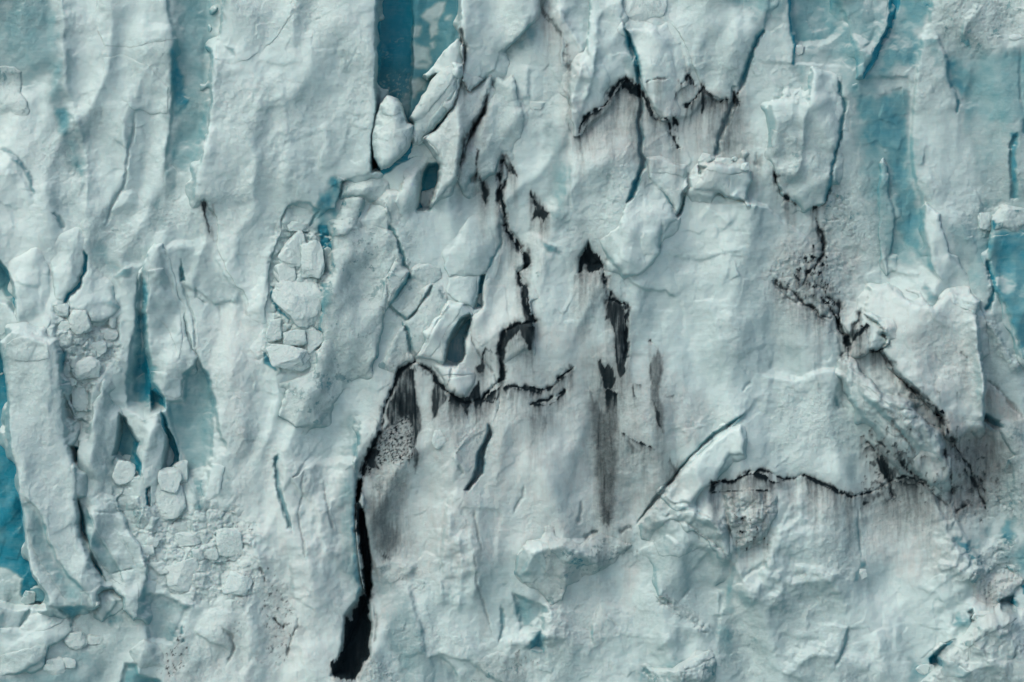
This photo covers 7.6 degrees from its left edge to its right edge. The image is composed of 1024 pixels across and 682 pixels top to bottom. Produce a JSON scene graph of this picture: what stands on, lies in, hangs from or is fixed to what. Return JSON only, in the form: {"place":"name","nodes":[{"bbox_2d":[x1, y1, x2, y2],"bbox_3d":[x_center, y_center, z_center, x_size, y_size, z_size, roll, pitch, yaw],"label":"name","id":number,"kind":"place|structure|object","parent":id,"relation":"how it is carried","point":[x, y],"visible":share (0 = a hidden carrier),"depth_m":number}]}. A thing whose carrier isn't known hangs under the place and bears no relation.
{"place":"outdoors","nodes":[
{"label":"outdoors","id":0,"kind":"place"},
{"label":"lake","id":1,"kind":"structure","parent":0,"visible":0},
{"bbox_2d":[0,0,1023,681],"bbox_3d":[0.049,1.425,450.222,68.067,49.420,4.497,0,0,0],"label":"ice cliff","id":2,"kind":"structure","parent":1,"relation":"on","point":[612,404],"depth_m":449.58},
{"bbox_2d":[0,66,29,115],"bbox_3d":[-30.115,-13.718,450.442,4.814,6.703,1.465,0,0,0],"label":"ice block","id":3,"kind":"structure","parent":2,"relation":"attached to","point":[13,100],"depth_m":450.17},
{"bbox_2d":[21,591,35,604],"bbox_3d":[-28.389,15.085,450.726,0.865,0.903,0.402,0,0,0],"label":"ice boulder","id":4,"kind":"object","parent":2,"relation":"on","point":[28,597],"visible":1,"depth_m":450.60},
{"bbox_2d":[8,247,51,327],"bbox_3d":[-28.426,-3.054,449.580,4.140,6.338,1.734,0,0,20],"label":"ice block","id":5,"kind":"structure","parent":2,"relation":"attached to","point":[29,286],"depth_m":449.06},
{"bbox_2d":[30,586,44,601],"bbox_3d":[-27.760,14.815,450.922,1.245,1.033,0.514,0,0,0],"label":"ice boulder","id":6,"kind":"object","parent":2,"relation":"on","point":[39,593],"visible":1,"depth_m":450.70},
{"bbox_2d":[0,607,78,675],"bbox_3d":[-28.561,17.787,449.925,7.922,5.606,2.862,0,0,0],"label":"ice block","id":7,"kind":"structure","parent":2,"relation":"attached to","point":[28,642],"depth_m":449.06},
{"bbox_2d":[43,656,65,674],"bbox_3d":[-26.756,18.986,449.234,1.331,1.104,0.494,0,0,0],"label":"ice boulder","id":8,"kind":"object","parent":2,"relation":"on","point":[54,666],"visible":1,"depth_m":449.04},
{"bbox_2d":[0,322,112,618],"bbox_3d":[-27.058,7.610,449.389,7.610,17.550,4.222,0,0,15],"label":"ice pillar","id":9,"kind":"structure","parent":2,"relation":"attached to","point":[40,428],"depth_m":448.36},
{"bbox_2d":[54,303,69,316],"bbox_3d":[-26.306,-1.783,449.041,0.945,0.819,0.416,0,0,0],"label":"ice boulder","id":10,"kind":"object","parent":2,"relation":"on","point":[61,310],"visible":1,"depth_m":448.89},
{"bbox_2d":[57,321,70,330],"bbox_3d":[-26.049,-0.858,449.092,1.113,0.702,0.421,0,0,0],"label":"ice boulder","id":11,"kind":"object","parent":2,"relation":"on","point":[64,325],"visible":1,"depth_m":448.91},
{"bbox_2d":[51,227,83,300],"bbox_3d":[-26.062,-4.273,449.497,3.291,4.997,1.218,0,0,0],"label":"ice block","id":12,"kind":"structure","parent":2,"relation":"attached to","point":[66,269],"depth_m":449.16},
{"bbox_2d":[63,657,75,668],"bbox_3d":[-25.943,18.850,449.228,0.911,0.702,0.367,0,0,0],"label":"ice boulder","id":13,"kind":"object","parent":2,"relation":"on","point":[70,663],"visible":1,"depth_m":449.08},
{"bbox_2d":[66,377,77,385],"bbox_3d":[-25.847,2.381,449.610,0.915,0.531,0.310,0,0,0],"label":"ice boulder","id":14,"kind":"object","parent":2,"relation":"on","point":[73,381],"visible":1,"depth_m":449.50},
{"bbox_2d":[64,631,87,649],"bbox_3d":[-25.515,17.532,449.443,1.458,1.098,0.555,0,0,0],"label":"ice boulder","id":15,"kind":"object","parent":2,"relation":"on","point":[76,640],"visible":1,"depth_m":449.22},
{"bbox_2d":[72,411,85,420],"bbox_3d":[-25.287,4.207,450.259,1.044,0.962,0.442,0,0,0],"label":"ice boulder","id":16,"kind":"object","parent":2,"relation":"on","point":[80,415],"visible":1,"depth_m":450.08},
{"bbox_2d":[71,387,87,411],"bbox_3d":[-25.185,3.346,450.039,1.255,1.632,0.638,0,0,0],"label":"ice boulder","id":17,"kind":"object","parent":2,"relation":"on","point":[79,399],"visible":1,"depth_m":449.78},
{"bbox_2d":[68,310,91,334],"bbox_3d":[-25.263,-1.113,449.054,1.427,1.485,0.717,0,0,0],"label":"ice boulder","id":18,"kind":"object","parent":2,"relation":"on","point":[79,321],"visible":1,"depth_m":448.75},
{"bbox_2d":[70,356,100,379],"bbox_3d":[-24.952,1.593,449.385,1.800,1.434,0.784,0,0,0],"label":"ice boulder","id":19,"kind":"object","parent":2,"relation":"on","point":[88,367],"visible":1,"depth_m":449.12},
{"bbox_2d":[68,262,120,322],"bbox_3d":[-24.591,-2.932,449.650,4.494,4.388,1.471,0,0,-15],"label":"ice block","id":20,"kind":"structure","parent":2,"relation":"attached to","point":[93,296],"depth_m":449.27},
{"bbox_2d":[87,634,102,644],"bbox_3d":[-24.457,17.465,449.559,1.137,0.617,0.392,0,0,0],"label":"ice boulder","id":21,"kind":"object","parent":2,"relation":"on","point":[93,639],"visible":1,"depth_m":449.40},
{"bbox_2d":[91,340,106,356],"bbox_3d":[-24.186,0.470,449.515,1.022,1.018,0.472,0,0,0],"label":"ice boulder","id":22,"kind":"object","parent":2,"relation":"on","point":[100,347],"visible":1,"depth_m":449.33},
{"bbox_2d":[93,590,124,621],"bbox_3d":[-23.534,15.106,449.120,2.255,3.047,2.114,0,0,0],"label":"ice block","id":23,"kind":"structure","parent":2,"relation":"attached to","point":[110,603],"depth_m":449.08},
{"bbox_2d":[100,328,117,340],"bbox_3d":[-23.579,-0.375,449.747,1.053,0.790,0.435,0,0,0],"label":"ice boulder","id":24,"kind":"object","parent":2,"relation":"on","point":[111,334],"visible":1,"depth_m":449.62},
{"bbox_2d":[108,316,115,327],"bbox_3d":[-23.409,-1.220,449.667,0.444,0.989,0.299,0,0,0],"label":"ice boulder","id":25,"kind":"object","parent":2,"relation":"on","point":[112,322],"visible":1,"depth_m":449.57},
{"bbox_2d":[71,379,156,624],"bbox_3d":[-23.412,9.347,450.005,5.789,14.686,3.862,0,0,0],"label":"ice pillar","id":26,"kind":"structure","parent":2,"relation":"attached to","point":[119,558],"depth_m":449.28},
{"bbox_2d":[112,460,135,485],"bbox_3d":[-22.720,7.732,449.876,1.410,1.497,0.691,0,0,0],"label":"ice boulder","id":27,"kind":"object","parent":2,"relation":"on","point":[124,472],"visible":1,"depth_m":449.59},
{"bbox_2d":[122,454,130,460],"bbox_3d":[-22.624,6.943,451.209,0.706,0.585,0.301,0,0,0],"label":"ice boulder","id":28,"kind":"object","parent":2,"relation":"on","point":[126,457],"visible":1,"depth_m":451.09},
{"bbox_2d":[111,187,144,215],"bbox_3d":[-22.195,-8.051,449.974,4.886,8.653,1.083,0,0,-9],"label":"ice pillar","id":29,"kind":"structure","parent":2,"relation":"attached to","point":[129,202],"depth_m":449.68},
{"bbox_2d":[92,0,180,114],"bbox_3d":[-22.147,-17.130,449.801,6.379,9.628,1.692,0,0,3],"label":"ice slab","id":30,"kind":"structure","parent":2,"relation":"attached to","point":[138,69],"depth_m":449.44},
{"bbox_2d":[141,545,154,556],"bbox_3d":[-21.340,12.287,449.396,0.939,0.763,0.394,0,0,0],"label":"ice boulder","id":31,"kind":"object","parent":2,"relation":"on","point":[147,550],"visible":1,"depth_m":449.23},
{"bbox_2d":[125,415,173,487],"bbox_3d":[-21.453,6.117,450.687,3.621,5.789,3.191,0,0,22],"label":"ice pillar","id":32,"kind":"structure","parent":2,"relation":"attached to","point":[155,453],"depth_m":449.38},
{"bbox_2d":[144,536,159,547],"bbox_3d":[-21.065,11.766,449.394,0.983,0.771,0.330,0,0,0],"label":"ice boulder","id":33,"kind":"object","parent":2,"relation":"on","point":[153,541],"visible":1,"depth_m":449.27},
{"bbox_2d":[129,639,175,673],"bbox_3d":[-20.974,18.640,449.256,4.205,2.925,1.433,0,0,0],"label":"ice ledge","id":34,"kind":"object","parent":2,"relation":"attached to","point":[144,653],"visible":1,"depth_m":448.89},
{"bbox_2d":[147,484,185,520],"bbox_3d":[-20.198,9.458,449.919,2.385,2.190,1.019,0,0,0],"label":"ice boulder","id":35,"kind":"object","parent":2,"relation":"on","point":[169,505],"visible":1,"depth_m":449.54},
{"bbox_2d":[136,243,197,398],"bbox_3d":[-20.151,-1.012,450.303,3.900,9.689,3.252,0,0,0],"label":"ice slab","id":36,"kind":"structure","parent":2,"relation":"attached to","point":[171,356],"depth_m":449.60},
{"bbox_2d":[157,467,181,492],"bbox_3d":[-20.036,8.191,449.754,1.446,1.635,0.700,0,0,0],"label":"ice boulder","id":37,"kind":"object","parent":2,"relation":"on","point":[169,479],"visible":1,"depth_m":449.48},
{"bbox_2d":[163,165,180,205],"bbox_3d":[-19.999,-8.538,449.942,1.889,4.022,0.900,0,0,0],"label":"ice slab","id":38,"kind":"structure","parent":2,"relation":"attached to","point":[171,179],"depth_m":449.75},
{"bbox_2d":[173,520,186,531],"bbox_3d":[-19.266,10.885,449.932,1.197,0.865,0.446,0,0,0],"label":"ice boulder","id":39,"kind":"object","parent":2,"relation":"on","point":[179,526],"visible":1,"depth_m":449.75},
{"bbox_2d":[172,460,188,483],"bbox_3d":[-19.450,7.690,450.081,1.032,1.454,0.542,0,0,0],"label":"ice boulder","id":40,"kind":"object","parent":2,"relation":"on","point":[182,466],"visible":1,"depth_m":449.87},
{"bbox_2d":[165,558,198,593],"bbox_3d":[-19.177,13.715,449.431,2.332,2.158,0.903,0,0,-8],"label":"ice boulder","id":41,"kind":"object","parent":2,"relation":"on","point":[179,575],"visible":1,"depth_m":449.09},
{"bbox_2d":[174,531,200,546],"bbox_3d":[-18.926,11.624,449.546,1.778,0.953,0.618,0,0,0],"label":"ice boulder","id":42,"kind":"object","parent":2,"relation":"on","point":[185,539],"visible":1,"depth_m":449.38},
{"bbox_2d":[191,549,204,560],"bbox_3d":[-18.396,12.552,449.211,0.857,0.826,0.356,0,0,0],"label":"ice boulder","id":43,"kind":"object","parent":2,"relation":"on","point":[197,554],"visible":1,"depth_m":449.10},
{"bbox_2d":[200,463,224,499],"bbox_3d":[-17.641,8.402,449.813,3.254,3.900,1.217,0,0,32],"label":"ice block","id":44,"kind":"structure","parent":2,"relation":"attached to","point":[211,482],"depth_m":449.28},
{"bbox_2d":[205,548,219,560],"bbox_3d":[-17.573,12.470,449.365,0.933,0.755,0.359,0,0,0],"label":"ice boulder","id":45,"kind":"object","parent":2,"relation":"on","point":[212,553],"visible":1,"depth_m":449.23},
{"bbox_2d":[215,528,242,556],"bbox_3d":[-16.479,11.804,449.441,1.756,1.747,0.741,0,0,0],"label":"ice boulder","id":46,"kind":"object","parent":2,"relation":"on","point":[229,542],"visible":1,"depth_m":449.18},
{"bbox_2d":[222,571,252,595],"bbox_3d":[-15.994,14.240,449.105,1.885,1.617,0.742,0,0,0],"label":"ice boulder","id":47,"kind":"object","parent":2,"relation":"on","point":[236,583],"visible":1,"depth_m":448.88},
{"bbox_2d":[266,318,283,341],"bbox_3d":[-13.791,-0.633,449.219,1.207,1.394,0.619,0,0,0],"label":"ice boulder","id":48,"kind":"object","parent":2,"relation":"on","point":[274,331],"visible":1,"depth_m":448.95},
{"bbox_2d":[185,0,388,323],"bbox_3d":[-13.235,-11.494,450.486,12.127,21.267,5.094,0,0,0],"label":"ice tower","id":49,"kind":"structure","parent":2,"relation":"attached to","point":[298,94],"depth_m":448.58},
{"bbox_2d":[266,344,310,371],"bbox_3d":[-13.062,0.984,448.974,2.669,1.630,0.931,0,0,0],"label":"ice boulder","id":50,"kind":"object","parent":2,"relation":"on","point":[289,357],"visible":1,"depth_m":448.71},
{"bbox_2d":[282,329,307,345],"bbox_3d":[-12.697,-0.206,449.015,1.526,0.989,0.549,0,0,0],"label":"ice boulder","id":51,"kind":"object","parent":50,"relation":"on","point":[296,337],"visible":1,"depth_m":448.79},
{"bbox_2d":[271,278,321,329],"bbox_3d":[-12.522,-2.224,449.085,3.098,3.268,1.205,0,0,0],"label":"ice boulder","id":52,"kind":"object","parent":51,"relation":"on","point":[298,304],"visible":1,"depth_m":448.73},
{"bbox_2d":[276,282,282,290],"bbox_3d":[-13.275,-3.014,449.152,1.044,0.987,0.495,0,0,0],"label":"ice boulder","id":53,"kind":"object","parent":52,"relation":"attached to","point":[278,286],"visible":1,"depth_m":449.00},
{"bbox_2d":[273,263,296,281],"bbox_3d":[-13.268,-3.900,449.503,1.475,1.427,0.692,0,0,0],"label":"ice boulder","id":54,"kind":"object","parent":52,"relation":"on","point":[281,271],"visible":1,"depth_m":449.22},
{"bbox_2d":[277,230,305,267],"bbox_3d":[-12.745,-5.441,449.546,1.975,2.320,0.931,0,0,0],"label":"ice boulder","id":55,"kind":"object","parent":54,"relation":"on","point":[289,254],"visible":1,"depth_m":449.18},
{"bbox_2d":[287,221,308,231],"bbox_3d":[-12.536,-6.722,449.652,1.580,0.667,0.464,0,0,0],"label":"ice boulder","id":56,"kind":"object","parent":55,"relation":"on","point":[294,226],"visible":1,"depth_m":449.46},
{"bbox_2d":[300,240,324,278],"bbox_3d":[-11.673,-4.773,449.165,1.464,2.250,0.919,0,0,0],"label":"ice boulder","id":57,"kind":"object","parent":52,"relation":"on","point":[312,260],"visible":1,"depth_m":448.81},
{"bbox_2d":[305,327,322,353],"bbox_3d":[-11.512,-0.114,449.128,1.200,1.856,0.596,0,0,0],"label":"ice boulder","id":58,"kind":"object","parent":2,"relation":"on","point":[314,337],"visible":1,"depth_m":448.91},
{"bbox_2d":[323,247,330,263],"bbox_3d":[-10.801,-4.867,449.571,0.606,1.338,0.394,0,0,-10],"label":"ice boulder","id":59,"kind":"object","parent":2,"relation":"on","point":[326,251],"visible":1,"depth_m":449.45},
{"bbox_2d":[278,217,402,434],"bbox_3d":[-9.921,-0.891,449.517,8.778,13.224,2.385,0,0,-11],"label":"ice slab","id":60,"kind":"structure","parent":2,"relation":"attached to","point":[348,322],"depth_m":449.02},
{"bbox_2d":[329,196,365,240],"bbox_3d":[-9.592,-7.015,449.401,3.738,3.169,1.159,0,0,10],"label":"ice block","id":61,"kind":"structure","parent":2,"relation":"attached to","point":[352,207],"depth_m":449.02},
{"bbox_2d":[332,176,389,205],"bbox_3d":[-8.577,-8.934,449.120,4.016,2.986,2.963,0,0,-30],"label":"ice block","id":62,"kind":"structure","parent":2,"relation":"attached to","point":[370,191],"depth_m":448.98},
{"bbox_2d":[355,491,366,590],"bbox_3d":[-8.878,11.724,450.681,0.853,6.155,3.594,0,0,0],"label":"ice fin","id":63,"kind":"object","parent":2,"relation":"attached to","point":[360,504],"visible":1,"depth_m":449.46},
{"bbox_2d":[352,415,381,474],"bbox_3d":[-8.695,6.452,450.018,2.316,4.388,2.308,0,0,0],"label":"ice fin","id":64,"kind":"object","parent":2,"relation":"attached to","point":[367,429],"visible":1,"depth_m":449.25},
{"bbox_2d":[361,203,391,229],"bbox_3d":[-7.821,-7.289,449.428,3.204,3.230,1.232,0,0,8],"label":"ice block","id":65,"kind":"structure","parent":2,"relation":"attached to","point":[378,215],"depth_m":449.20},
{"bbox_2d":[372,95,413,169],"bbox_3d":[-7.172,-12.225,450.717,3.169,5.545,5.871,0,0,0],"label":"ice finger","id":66,"kind":"object","parent":2,"relation":"attached to","point":[392,132],"visible":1,"depth_m":448.11},
{"bbox_2d":[379,255,410,313],"bbox_3d":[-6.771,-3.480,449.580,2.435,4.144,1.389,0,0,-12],"label":"ice block","id":67,"kind":"structure","parent":2,"relation":"attached to","point":[394,280],"depth_m":449.01},
{"bbox_2d":[378,326,414,373],"bbox_3d":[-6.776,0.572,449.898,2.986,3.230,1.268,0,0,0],"label":"ice slab","id":68,"kind":"structure","parent":2,"relation":"attached to","point":[394,360],"depth_m":449.55},
{"bbox_2d":[372,138,437,225],"bbox_3d":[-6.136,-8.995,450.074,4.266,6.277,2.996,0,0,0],"label":"ice block","id":69,"kind":"structure","parent":2,"relation":"attached to","point":[404,201],"depth_m":449.11},
{"bbox_2d":[390,263,441,314],"bbox_3d":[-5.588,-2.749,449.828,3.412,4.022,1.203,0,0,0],"label":"ice block","id":70,"kind":"structure","parent":2,"relation":"attached to","point":[421,275],"depth_m":449.47},
{"bbox_2d":[400,283,447,354],"bbox_3d":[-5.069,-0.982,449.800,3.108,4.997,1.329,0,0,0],"label":"ice slab","id":71,"kind":"structure","parent":2,"relation":"attached to","point":[420,317],"depth_m":449.31},
{"bbox_2d":[409,63,462,145],"bbox_3d":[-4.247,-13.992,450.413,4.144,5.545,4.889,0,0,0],"label":"leaning block","id":72,"kind":"structure","parent":2,"relation":"attached to","point":[428,114],"depth_m":448.39},
{"bbox_2d":[431,429,445,448],"bbox_3d":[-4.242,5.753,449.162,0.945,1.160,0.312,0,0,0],"label":"ice boulder","id":73,"kind":"object","parent":2,"relation":"attached to","point":[438,440],"visible":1,"depth_m":449.05},
{"bbox_2d":[406,298,472,366],"bbox_3d":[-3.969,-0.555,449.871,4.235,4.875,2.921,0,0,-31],"label":"ice block","id":74,"kind":"structure","parent":2,"relation":"attached to","point":[440,333],"depth_m":449.07},
{"bbox_2d":[422,39,462,80],"bbox_3d":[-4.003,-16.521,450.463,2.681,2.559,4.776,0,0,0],"label":"leaning slab","id":75,"kind":"structure","parent":2,"relation":"attached to","point":[450,54],"depth_m":448.33},
{"bbox_2d":[411,71,494,211],"bbox_3d":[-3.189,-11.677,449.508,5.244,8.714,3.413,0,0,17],"label":"ice slab","id":76,"kind":"structure","parent":2,"relation":"attached to","point":[450,135],"depth_m":448.74},
{"bbox_2d":[432,362,475,401],"bbox_3d":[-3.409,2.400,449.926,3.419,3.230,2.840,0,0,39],"label":"ice block","id":77,"kind":"structure","parent":2,"relation":"attached to","point":[458,378],"depth_m":449.23},
{"bbox_2d":[446,276,477,307],"bbox_3d":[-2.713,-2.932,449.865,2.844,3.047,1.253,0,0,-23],"label":"ice slab","id":78,"kind":"structure","parent":2,"relation":"attached to","point":[461,289],"depth_m":449.37},
{"bbox_2d":[442,214,495,276],"bbox_3d":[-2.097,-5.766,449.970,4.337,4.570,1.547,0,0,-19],"label":"ice slab","id":79,"kind":"structure","parent":2,"relation":"attached to","point":[468,250],"depth_m":449.42},
{"bbox_2d":[457,75,527,198],"bbox_3d":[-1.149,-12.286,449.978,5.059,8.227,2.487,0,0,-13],"label":"ice slab","id":80,"kind":"structure","parent":2,"relation":"attached to","point":[496,134],"depth_m":449.33},
{"bbox_2d":[452,0,545,89],"bbox_3d":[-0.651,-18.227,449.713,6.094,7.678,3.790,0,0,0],"label":"ice tower","id":81,"kind":"structure","parent":2,"relation":"attached to","point":[491,32],"depth_m":448.76},
{"bbox_2d":[471,651,526,681],"bbox_3d":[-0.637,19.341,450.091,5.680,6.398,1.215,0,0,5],"label":"ice block","id":82,"kind":"structure","parent":2,"relation":"attached to","point":[497,666],"depth_m":449.69},
{"bbox_2d":[462,229,538,374],"bbox_3d":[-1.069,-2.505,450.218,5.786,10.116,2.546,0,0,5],"label":"ice slab","id":83,"kind":"structure","parent":2,"relation":"attached to","point":[501,332],"depth_m":449.51},
{"bbox_2d":[529,101,545,109],"bbox_3d":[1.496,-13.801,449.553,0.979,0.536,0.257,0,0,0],"label":"ice boulder","id":84,"kind":"object","parent":2,"relation":"attached to","point":[536,105],"visible":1,"depth_m":449.48},
{"bbox_2d":[514,525,631,605],"bbox_3d":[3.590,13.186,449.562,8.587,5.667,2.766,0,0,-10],"label":"ice mass","id":85,"kind":"object","parent":2,"relation":"attached to","point":[550,566],"visible":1,"depth_m":449.23},
{"bbox_2d":[559,0,642,136],"bbox_3d":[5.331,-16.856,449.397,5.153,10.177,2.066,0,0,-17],"label":"ice slab","id":86,"kind":"structure","parent":2,"relation":"attached to","point":[600,65],"depth_m":448.84},
{"bbox_2d":[599,179,680,279],"bbox_3d":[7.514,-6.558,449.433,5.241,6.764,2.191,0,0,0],"label":"ice block","id":87,"kind":"structure","parent":2,"relation":"attached to","point":[632,242],"depth_m":448.81},
{"bbox_2d":[623,0,666,20],"bbox_3d":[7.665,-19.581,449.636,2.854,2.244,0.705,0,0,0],"label":"ice boulder","id":88,"kind":"object","parent":2,"relation":"attached to","point":[644,10],"visible":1,"depth_m":449.35},
{"bbox_2d":[617,19,689,122],"bbox_3d":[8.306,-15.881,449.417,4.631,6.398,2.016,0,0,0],"label":"ice slab","id":89,"kind":"structure","parent":2,"relation":"attached to","point":[658,60],"depth_m":448.93},
{"bbox_2d":[646,155,689,213],"bbox_3d":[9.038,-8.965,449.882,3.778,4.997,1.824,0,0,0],"label":"ice block","id":90,"kind":"structure","parent":2,"relation":"attached to","point":[667,176],"depth_m":449.26},
{"bbox_2d":[640,650,716,681],"bbox_3d":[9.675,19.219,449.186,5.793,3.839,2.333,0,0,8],"label":"ice ledge","id":91,"kind":"object","parent":2,"relation":"attached to","point":[698,666],"visible":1,"depth_m":448.76},
{"bbox_2d":[641,520,729,627],"bbox_3d":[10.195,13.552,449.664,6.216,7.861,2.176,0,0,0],"label":"ice mass","id":92,"kind":"object","parent":2,"relation":"attached to","point":[681,560],"visible":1,"depth_m":449.37},
{"bbox_2d":[638,500,732,564],"bbox_3d":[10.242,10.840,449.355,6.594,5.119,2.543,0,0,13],"label":"ice mass","id":93,"kind":"object","parent":2,"relation":"attached to","point":[715,533],"visible":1,"depth_m":448.68},
{"bbox_2d":[656,423,747,511],"bbox_3d":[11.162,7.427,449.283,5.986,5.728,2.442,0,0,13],"label":"ice slab","id":94,"kind":"structure","parent":2,"relation":"attached to","point":[710,465],"depth_m":448.68},
{"bbox_2d":[681,150,753,209],"bbox_3d":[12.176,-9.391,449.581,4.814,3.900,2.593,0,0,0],"label":"ice block","id":95,"kind":"structure","parent":2,"relation":"attached to","point":[711,181],"depth_m":448.92},
{"bbox_2d":[698,153,714,163],"bbox_3d":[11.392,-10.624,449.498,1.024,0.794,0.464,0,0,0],"label":"ice boulder","id":96,"kind":"object","parent":95,"relation":"on","point":[706,157],"visible":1,"depth_m":449.34},
{"bbox_2d":[713,157,732,163],"bbox_3d":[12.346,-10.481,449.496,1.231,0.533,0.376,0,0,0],"label":"ice boulder","id":97,"kind":"object","parent":95,"relation":"on","point":[726,160],"visible":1,"depth_m":449.37},
{"bbox_2d":[740,162,748,171],"bbox_3d":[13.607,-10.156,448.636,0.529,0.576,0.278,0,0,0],"label":"ice boulder","id":98,"kind":"object","parent":95,"relation":"on","point":[744,167],"visible":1,"depth_m":448.56},
{"bbox_2d":[661,0,779,104],"bbox_3d":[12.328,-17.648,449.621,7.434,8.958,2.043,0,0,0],"label":"ice slab","id":99,"kind":"structure","parent":2,"relation":"attached to","point":[719,37],"depth_m":449.08},
{"bbox_2d":[723,485,777,551],"bbox_3d":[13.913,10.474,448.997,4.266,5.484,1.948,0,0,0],"label":"ice boulder heap","id":100,"kind":"object","parent":2,"relation":"on","point":[751,513],"visible":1,"depth_m":448.66},
{"bbox_2d":[795,45,804,54],"bbox_3d":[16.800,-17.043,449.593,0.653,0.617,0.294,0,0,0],"label":"ice boulder","id":101,"kind":"object","parent":2,"relation":"attached to","point":[799,49],"visible":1,"depth_m":449.48},
{"bbox_2d":[760,66,850,214],"bbox_3d":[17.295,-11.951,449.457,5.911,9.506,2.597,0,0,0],"label":"ice pillar","id":102,"kind":"structure","parent":2,"relation":"attached to","point":[807,128],"depth_m":449.00},
{"bbox_2d":[829,0,895,87],"bbox_3d":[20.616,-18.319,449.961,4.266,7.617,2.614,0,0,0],"label":"ice slab","id":103,"kind":"structure","parent":2,"relation":"attached to","point":[869,22],"depth_m":449.70},
{"bbox_2d":[859,569,867,579],"bbox_3d":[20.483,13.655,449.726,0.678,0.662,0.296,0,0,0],"label":"ice boulder","id":104,"kind":"object","parent":2,"relation":"on","point":[863,573],"visible":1,"depth_m":449.61},
{"bbox_2d":[843,308,896,358],"bbox_3d":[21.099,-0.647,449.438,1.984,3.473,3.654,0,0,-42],"label":"ice block","id":105,"kind":"structure","parent":2,"relation":"attached to","point":[867,331],"depth_m":448.85},
{"bbox_2d":[876,150,901,275],"bbox_3d":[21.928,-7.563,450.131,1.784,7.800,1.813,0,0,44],"label":"ice fin","id":106,"kind":"object","parent":2,"relation":"attached to","point":[890,209],"visible":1,"depth_m":449.88},
{"bbox_2d":[835,356,953,491],"bbox_3d":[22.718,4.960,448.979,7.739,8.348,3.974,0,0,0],"label":"ice ridge","id":107,"kind":"structure","parent":2,"relation":"attached to","point":[905,431],"depth_m":448.22},
{"bbox_2d":[857,283,989,443],"bbox_3d":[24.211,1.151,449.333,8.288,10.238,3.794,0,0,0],"label":"ice slab","id":108,"kind":"structure","parent":2,"relation":"attached to","point":[937,353],"depth_m":448.28},
{"bbox_2d":[916,664,934,674],"bbox_3d":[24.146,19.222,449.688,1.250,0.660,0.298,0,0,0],"label":"ice boulder","id":109,"kind":"object","parent":2,"relation":"on","point":[922,669],"visible":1,"depth_m":449.56},
{"bbox_2d":[911,450,948,484],"bbox_3d":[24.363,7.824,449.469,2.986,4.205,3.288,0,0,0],"label":"ice block","id":110,"kind":"structure","parent":2,"relation":"attached to","point":[926,465],"depth_m":448.75},
{"bbox_2d":[918,202,976,296],"bbox_3d":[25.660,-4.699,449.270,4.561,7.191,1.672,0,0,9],"label":"ice pillar","id":111,"kind":"structure","parent":2,"relation":"attached to","point":[946,265],"depth_m":448.92},
{"bbox_2d":[921,601,1023,681],"bbox_3d":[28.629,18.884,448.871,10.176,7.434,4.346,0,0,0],"label":"ice block","id":112,"kind":"structure","parent":2,"relation":"attached to","point":[989,647],"depth_m":447.62},
{"bbox_2d":[971,610,989,619],"bbox_3d":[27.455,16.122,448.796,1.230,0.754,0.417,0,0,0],"label":"ice boulder","id":113,"kind":"object","parent":2,"relation":"on","point":[980,613],"visible":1,"depth_m":448.65},
{"bbox_2d":[977,212,990,230],"bbox_3d":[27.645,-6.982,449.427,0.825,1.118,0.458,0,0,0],"label":"ice boulder","id":114,"kind":"object","parent":2,"relation":"attached to","point":[984,221],"visible":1,"depth_m":449.27},
{"bbox_2d":[973,573,1023,603],"bbox_3d":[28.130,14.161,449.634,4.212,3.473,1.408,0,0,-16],"label":"ice heap","id":115,"kind":"object","parent":2,"relation":"attached to","point":[993,588],"visible":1,"depth_m":449.39},
{"bbox_2d":[981,204,1023,367],"bbox_3d":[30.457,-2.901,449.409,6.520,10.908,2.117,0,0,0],"label":"ice block","id":116,"kind":"structure","parent":2,"relation":"attached to","point":[1002,257],"depth_m":448.94},
{"bbox_2d":[998,418,1023,495],"bbox_3d":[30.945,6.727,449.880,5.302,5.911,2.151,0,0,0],"label":"ice block","id":117,"kind":"structure","parent":2,"relation":"attached to","point":[1011,433],"depth_m":449.07},
{"bbox_2d":[1009,34,1021,40],"bbox_3d":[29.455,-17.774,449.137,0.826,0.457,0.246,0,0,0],"label":"ice boulder","id":118,"kind":"object","parent":2,"relation":"attached to","point":[1014,37],"visible":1,"depth_m":449.05}
]}

